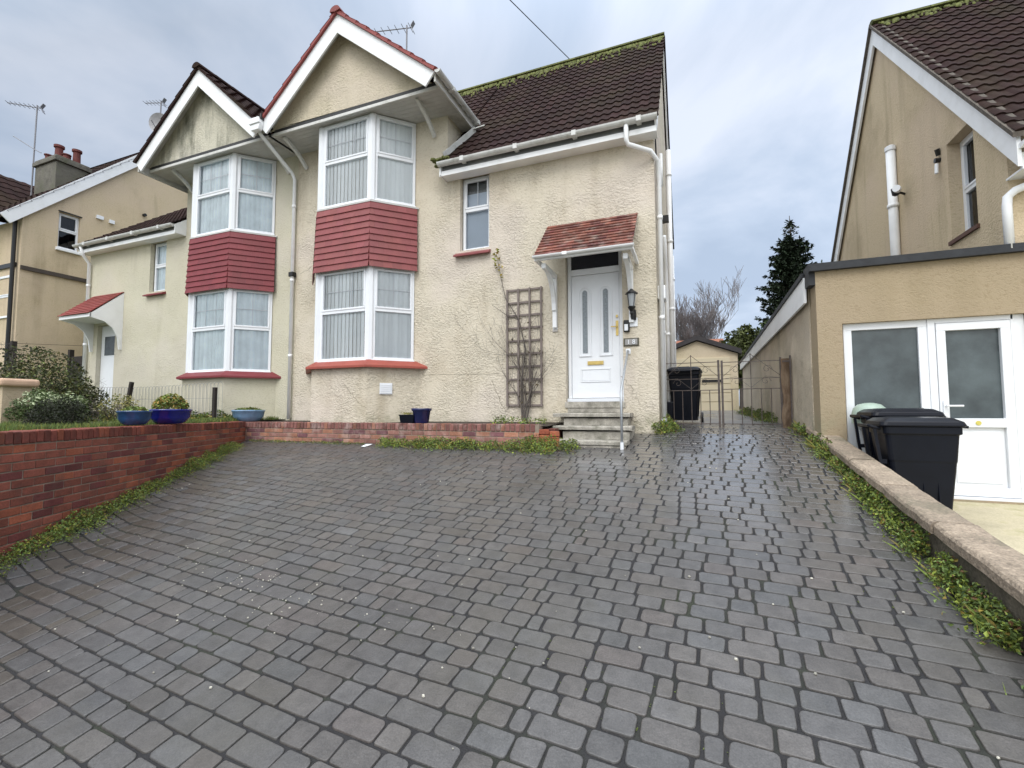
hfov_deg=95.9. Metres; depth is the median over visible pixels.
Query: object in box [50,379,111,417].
shrub
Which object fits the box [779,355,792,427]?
gate post
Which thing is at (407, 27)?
tv aerial
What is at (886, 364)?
porch window
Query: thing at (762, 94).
sky
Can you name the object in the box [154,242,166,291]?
window
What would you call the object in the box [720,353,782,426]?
iron gate
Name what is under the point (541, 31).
telephone wire
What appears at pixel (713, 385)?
garage door
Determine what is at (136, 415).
plant pot
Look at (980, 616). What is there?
weeds
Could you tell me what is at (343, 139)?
window
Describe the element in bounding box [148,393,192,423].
plant pot
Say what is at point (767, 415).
weeds
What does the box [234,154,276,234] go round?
window
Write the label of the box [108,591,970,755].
joint moss
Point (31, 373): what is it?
shrub
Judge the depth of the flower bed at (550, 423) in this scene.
7.81 m
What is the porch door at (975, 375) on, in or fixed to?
in the tan house at (910, 294)
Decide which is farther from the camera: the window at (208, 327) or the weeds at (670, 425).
the window at (208, 327)
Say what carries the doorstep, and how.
on the driveway
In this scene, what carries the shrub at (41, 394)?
on the front lawn
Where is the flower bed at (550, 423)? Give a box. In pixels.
[268,420,563,425]
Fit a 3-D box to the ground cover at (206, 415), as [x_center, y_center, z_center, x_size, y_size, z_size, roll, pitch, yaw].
[-8.403,0.611,9.364,6.032,0.300,2.070,-1,-4,21]
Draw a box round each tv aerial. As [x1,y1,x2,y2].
[5,100,45,195]
[143,98,166,112]
[374,20,414,49]
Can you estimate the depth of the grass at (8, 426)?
5.68 m
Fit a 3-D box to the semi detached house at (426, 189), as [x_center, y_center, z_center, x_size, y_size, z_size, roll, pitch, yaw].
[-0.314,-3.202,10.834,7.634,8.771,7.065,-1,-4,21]
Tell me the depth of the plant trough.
7.39 m
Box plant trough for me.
[399,412,413,422]
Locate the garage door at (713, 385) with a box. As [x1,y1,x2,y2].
[676,357,730,409]
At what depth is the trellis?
7.80 m
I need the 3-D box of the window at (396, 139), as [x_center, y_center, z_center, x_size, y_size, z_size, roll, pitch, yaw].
[-2.193,-4.180,8.697,0.769,1.660,0.095,1,-4,-24]
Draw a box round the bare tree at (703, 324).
[675,265,743,340]
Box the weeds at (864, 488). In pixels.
[789,423,933,560]
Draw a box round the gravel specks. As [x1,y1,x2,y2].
[45,458,999,758]
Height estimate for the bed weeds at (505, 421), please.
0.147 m
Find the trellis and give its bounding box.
[506,286,542,406]
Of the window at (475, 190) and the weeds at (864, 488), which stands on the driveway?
the weeds at (864, 488)
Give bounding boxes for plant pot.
[116,406,152,424]
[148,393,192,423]
[231,407,264,421]
[411,408,431,422]
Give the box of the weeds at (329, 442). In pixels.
[249,439,364,444]
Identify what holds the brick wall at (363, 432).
on the ground
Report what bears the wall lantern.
attached to the semi detached house at (426, 189)
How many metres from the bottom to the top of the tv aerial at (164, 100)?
2.313 m
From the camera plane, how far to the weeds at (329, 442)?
7.97 m
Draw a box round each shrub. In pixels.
[0,343,100,405]
[2,389,90,422]
[21,396,105,424]
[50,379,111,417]
[83,393,145,420]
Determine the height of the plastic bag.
0.240 m
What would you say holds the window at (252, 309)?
in the semi detached house at (196, 291)
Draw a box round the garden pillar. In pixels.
[0,378,39,423]
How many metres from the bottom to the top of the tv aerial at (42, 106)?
3.312 m
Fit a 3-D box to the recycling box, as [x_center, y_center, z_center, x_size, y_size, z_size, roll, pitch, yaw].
[2.957,0.534,8.630,0.138,0.400,0.398,-1,-4,21]
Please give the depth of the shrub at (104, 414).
9.36 m
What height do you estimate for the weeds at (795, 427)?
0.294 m
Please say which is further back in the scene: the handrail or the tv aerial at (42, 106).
the tv aerial at (42, 106)
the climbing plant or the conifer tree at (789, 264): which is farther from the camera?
the conifer tree at (789, 264)
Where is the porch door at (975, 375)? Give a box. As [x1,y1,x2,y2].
[935,320,1021,498]
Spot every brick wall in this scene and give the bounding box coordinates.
[0,421,245,561]
[245,422,542,448]
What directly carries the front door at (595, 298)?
in the semi detached house at (426, 189)
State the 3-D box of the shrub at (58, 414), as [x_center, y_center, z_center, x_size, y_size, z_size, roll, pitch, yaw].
[-7.171,0.534,7.366,1.123,0.734,0.910,-1,-4,21]
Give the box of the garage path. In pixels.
[675,410,780,423]
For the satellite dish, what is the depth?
16.68 m
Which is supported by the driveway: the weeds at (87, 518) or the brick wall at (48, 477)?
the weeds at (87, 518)
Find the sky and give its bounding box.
[0,0,946,405]
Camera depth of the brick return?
6.56 m
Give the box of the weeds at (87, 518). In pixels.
[0,441,244,576]
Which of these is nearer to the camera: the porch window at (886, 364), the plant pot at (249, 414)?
the porch window at (886, 364)
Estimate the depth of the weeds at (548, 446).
6.67 m
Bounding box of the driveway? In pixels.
[0,424,1023,767]
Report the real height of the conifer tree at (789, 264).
10.200 m
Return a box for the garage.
[676,336,741,409]
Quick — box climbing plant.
[455,248,557,421]
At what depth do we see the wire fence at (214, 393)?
9.34 m
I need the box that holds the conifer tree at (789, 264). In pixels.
[755,216,822,326]
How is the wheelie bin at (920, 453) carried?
on the patio
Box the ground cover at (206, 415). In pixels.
[84,409,232,420]
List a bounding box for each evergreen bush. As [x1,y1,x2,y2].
[719,323,759,408]
[754,320,767,336]
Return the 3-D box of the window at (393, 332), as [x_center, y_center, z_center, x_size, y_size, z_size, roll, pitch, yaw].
[-2.188,-1.278,8.526,0.769,1.735,0.097,1,-4,-24]
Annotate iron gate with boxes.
[666,355,720,426]
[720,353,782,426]
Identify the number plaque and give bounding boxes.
[623,338,638,345]
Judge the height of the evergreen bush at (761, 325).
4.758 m
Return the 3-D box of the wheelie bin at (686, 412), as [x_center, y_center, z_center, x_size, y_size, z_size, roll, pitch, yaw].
[3.288,0.211,8.753,0.600,1.046,0.856,-2,-4,25]
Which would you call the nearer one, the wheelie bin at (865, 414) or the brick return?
the wheelie bin at (865, 414)
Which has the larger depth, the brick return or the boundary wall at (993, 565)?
the brick return
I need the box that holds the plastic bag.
[851,403,884,423]
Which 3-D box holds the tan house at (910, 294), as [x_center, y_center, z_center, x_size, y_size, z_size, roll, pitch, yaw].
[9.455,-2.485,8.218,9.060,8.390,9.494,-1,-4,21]
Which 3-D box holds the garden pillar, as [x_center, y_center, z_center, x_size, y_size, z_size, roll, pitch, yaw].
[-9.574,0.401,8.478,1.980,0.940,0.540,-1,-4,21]
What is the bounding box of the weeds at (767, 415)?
[734,407,777,422]
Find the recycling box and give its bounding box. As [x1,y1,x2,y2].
[667,402,673,418]
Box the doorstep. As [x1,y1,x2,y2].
[553,413,634,447]
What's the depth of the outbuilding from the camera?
24.30 m
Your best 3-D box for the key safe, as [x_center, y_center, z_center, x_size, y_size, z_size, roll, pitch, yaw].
[1.789,-0.905,7.209,0.095,0.190,0.052,-1,-4,21]
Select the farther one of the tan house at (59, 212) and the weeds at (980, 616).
the tan house at (59, 212)
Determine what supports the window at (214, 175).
in the semi detached house at (196, 291)
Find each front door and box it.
[99,326,114,412]
[571,272,620,397]
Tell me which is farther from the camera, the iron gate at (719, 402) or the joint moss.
the iron gate at (719, 402)
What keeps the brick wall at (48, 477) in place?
on the ground
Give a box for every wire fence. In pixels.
[0,341,78,376]
[87,382,222,418]
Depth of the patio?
4.50 m
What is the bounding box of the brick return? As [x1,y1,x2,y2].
[539,427,566,447]
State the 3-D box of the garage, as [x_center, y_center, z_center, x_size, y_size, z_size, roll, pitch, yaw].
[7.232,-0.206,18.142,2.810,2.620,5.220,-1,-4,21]
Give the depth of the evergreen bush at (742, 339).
23.05 m
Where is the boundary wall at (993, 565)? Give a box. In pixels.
[806,427,1023,653]
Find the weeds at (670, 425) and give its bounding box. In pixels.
[651,412,685,434]
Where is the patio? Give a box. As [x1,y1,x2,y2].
[953,501,1023,554]
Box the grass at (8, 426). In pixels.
[0,415,280,430]
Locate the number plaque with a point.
(631, 341)
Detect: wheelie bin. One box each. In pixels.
[666,366,703,421]
[850,408,945,459]
[857,416,968,509]
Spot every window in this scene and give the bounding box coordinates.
[0,275,8,318]
[57,213,78,250]
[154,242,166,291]
[188,288,226,372]
[193,154,231,236]
[229,289,272,371]
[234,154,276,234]
[318,266,366,361]
[322,114,369,208]
[371,266,413,361]
[374,114,415,206]
[463,175,488,250]
[842,320,930,452]
[960,130,977,230]
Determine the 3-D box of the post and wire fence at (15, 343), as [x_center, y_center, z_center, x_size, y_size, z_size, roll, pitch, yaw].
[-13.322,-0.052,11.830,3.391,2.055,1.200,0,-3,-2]
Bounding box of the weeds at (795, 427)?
[789,419,807,436]
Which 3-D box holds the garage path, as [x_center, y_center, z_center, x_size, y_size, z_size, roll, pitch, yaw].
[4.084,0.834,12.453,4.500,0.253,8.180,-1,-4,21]
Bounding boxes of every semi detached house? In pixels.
[57,62,298,421]
[249,5,676,433]
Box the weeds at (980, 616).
[912,550,1023,654]
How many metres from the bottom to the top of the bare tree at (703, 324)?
8.175 m
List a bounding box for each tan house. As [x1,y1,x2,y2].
[0,144,187,393]
[739,0,1023,504]
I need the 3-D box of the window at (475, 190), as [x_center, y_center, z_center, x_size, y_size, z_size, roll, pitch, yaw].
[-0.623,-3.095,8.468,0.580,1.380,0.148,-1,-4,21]
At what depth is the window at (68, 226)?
14.15 m
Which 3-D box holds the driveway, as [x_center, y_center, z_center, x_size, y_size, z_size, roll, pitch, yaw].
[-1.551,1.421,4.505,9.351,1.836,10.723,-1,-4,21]
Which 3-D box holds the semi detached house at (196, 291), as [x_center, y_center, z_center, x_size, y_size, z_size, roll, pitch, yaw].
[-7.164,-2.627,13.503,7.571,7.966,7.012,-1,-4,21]
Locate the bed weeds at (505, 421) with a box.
[490,415,547,423]
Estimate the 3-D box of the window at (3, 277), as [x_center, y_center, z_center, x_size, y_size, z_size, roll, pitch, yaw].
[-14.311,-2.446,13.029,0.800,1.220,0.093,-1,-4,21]
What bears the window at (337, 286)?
in the semi detached house at (426, 189)
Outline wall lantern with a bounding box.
[625,289,637,326]
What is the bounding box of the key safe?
[623,320,629,331]
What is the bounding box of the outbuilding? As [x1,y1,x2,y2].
[676,338,722,342]
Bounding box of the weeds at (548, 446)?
[374,434,580,456]
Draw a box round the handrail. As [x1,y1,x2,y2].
[620,349,630,449]
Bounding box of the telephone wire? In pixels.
[510,0,569,58]
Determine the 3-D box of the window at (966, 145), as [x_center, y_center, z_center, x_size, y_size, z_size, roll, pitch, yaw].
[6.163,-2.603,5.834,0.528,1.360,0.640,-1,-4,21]
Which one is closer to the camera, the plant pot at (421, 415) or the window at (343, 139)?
the plant pot at (421, 415)
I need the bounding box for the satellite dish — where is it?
[149,113,163,130]
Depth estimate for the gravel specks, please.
3.06 m

